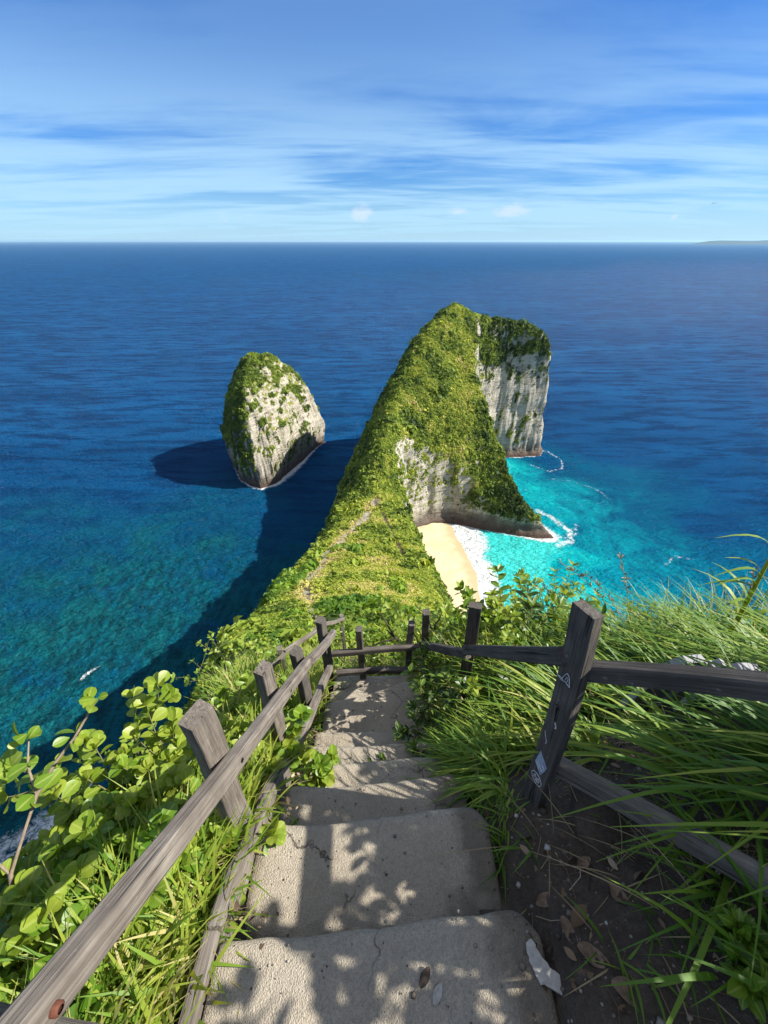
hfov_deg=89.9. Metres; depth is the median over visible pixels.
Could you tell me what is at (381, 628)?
leafy shrub
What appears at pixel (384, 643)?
leafy shrub
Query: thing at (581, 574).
seed stalk
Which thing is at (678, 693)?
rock
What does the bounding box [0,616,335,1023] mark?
wooden fence
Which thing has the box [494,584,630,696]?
strap bush
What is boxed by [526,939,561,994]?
paper scrap
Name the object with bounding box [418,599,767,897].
wooden fence
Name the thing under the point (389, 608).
leafy shrub
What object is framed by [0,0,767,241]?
sky
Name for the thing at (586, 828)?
bare dark soil
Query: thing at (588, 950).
dead leaf
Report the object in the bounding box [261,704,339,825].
leafy shrub
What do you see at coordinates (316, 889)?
concrete stairs
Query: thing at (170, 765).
leafy shrub
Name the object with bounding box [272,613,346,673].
wooden fence
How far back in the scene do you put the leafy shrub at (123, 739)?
2.49 m
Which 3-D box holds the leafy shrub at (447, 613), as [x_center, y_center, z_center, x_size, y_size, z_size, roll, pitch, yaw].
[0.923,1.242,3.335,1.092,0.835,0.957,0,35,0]
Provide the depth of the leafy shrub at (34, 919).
1.19 m
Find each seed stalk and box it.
[559,558,614,616]
[585,571,625,623]
[617,552,630,629]
[745,567,758,594]
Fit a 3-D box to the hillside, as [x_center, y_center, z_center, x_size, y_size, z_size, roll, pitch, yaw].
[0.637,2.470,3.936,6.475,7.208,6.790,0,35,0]
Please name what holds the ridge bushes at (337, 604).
on the headland
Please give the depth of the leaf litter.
1.26 m
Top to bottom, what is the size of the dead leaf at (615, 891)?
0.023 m
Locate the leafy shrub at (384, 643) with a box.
[344,621,415,675]
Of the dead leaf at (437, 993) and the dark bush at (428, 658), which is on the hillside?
the dark bush at (428, 658)
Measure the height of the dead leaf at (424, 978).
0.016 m
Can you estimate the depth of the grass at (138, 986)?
1.41 m
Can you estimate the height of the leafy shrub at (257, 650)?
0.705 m
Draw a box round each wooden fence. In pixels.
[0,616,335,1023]
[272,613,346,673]
[332,620,421,678]
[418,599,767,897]
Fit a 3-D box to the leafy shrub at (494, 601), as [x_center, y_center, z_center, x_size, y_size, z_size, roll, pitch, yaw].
[1.260,1.138,3.386,1.248,1.086,1.182,0,35,0]
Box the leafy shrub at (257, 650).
[184,626,290,698]
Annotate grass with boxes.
[0,568,767,1023]
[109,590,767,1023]
[457,659,624,741]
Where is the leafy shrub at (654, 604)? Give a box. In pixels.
[618,598,678,636]
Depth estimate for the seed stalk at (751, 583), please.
2.83 m
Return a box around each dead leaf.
[419,966,429,988]
[433,983,441,1004]
[536,892,554,906]
[560,915,578,942]
[577,856,590,868]
[577,941,610,967]
[607,881,627,904]
[611,976,634,1007]
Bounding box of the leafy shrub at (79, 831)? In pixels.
[1,790,243,968]
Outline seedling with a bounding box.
[710,899,767,1023]
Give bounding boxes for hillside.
[115,639,767,1023]
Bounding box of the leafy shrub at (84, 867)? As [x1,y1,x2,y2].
[0,801,203,1023]
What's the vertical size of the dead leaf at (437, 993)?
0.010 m
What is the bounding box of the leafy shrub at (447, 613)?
[427,599,520,682]
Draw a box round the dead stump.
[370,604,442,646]
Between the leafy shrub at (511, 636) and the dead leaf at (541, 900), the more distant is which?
the leafy shrub at (511, 636)
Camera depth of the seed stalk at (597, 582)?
3.84 m
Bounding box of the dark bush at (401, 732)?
[367,662,487,761]
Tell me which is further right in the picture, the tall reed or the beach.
the tall reed
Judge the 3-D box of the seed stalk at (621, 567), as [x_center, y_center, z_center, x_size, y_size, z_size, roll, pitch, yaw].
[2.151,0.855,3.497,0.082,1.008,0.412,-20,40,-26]
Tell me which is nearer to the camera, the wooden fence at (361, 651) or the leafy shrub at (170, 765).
the leafy shrub at (170, 765)
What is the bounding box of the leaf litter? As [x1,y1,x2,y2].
[196,737,767,1023]
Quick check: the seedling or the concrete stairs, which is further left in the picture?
the concrete stairs
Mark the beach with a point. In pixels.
(445, 549)
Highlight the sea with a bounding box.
[0,242,767,863]
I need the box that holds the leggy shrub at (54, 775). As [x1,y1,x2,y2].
[0,687,107,927]
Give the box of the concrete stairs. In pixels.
[201,673,558,1023]
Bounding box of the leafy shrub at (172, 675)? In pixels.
[170,631,283,700]
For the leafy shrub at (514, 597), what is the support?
on the hillside
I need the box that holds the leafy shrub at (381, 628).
[375,589,462,658]
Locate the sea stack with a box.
[219,351,324,488]
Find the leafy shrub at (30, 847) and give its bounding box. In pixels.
[0,766,98,925]
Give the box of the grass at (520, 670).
[457,659,624,741]
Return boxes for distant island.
[692,240,767,244]
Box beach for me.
[418,523,480,614]
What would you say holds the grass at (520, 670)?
on the hillside
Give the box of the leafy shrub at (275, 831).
[88,768,286,905]
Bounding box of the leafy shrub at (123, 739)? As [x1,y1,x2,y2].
[100,711,237,766]
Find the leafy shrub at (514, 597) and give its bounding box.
[507,559,615,623]
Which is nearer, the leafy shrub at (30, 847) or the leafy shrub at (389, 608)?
the leafy shrub at (30, 847)
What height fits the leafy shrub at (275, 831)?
0.440 m
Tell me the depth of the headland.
230.43 m
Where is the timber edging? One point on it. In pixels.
(206, 955)
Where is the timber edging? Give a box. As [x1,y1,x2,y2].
[178,750,294,1023]
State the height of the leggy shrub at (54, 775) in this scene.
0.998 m
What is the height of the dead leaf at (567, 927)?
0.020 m
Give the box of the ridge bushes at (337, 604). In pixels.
[196,543,453,699]
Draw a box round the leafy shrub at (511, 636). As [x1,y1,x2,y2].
[449,604,598,724]
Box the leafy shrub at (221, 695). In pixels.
[207,673,302,732]
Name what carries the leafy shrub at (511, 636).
on the hillside
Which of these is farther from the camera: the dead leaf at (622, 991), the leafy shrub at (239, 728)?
the leafy shrub at (239, 728)
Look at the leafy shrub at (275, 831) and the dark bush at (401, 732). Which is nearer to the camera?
the leafy shrub at (275, 831)
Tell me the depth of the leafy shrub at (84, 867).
1.25 m
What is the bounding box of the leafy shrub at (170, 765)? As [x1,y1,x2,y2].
[0,670,260,909]
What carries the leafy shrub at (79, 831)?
on the hillside
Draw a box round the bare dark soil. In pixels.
[571,787,630,853]
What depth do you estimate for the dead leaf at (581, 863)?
1.33 m
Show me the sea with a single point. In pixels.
(144, 530)
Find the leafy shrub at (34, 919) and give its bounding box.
[0,880,104,992]
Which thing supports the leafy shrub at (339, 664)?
on the hillside
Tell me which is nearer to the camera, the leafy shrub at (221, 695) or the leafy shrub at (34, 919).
the leafy shrub at (34, 919)
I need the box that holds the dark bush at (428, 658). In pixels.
[412,633,478,714]
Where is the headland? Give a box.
[204,306,553,701]
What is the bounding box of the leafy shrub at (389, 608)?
[377,596,466,671]
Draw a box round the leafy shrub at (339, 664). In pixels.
[332,622,401,675]
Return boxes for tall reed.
[695,534,767,658]
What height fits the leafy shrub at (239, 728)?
0.426 m
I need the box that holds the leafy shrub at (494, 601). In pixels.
[454,564,611,692]
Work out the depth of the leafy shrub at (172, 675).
5.41 m
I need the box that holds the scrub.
[170,302,551,743]
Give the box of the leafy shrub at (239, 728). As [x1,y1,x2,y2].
[187,715,293,816]
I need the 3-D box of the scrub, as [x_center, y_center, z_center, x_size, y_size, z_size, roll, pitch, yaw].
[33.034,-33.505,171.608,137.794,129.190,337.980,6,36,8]
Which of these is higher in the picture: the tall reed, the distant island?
the distant island

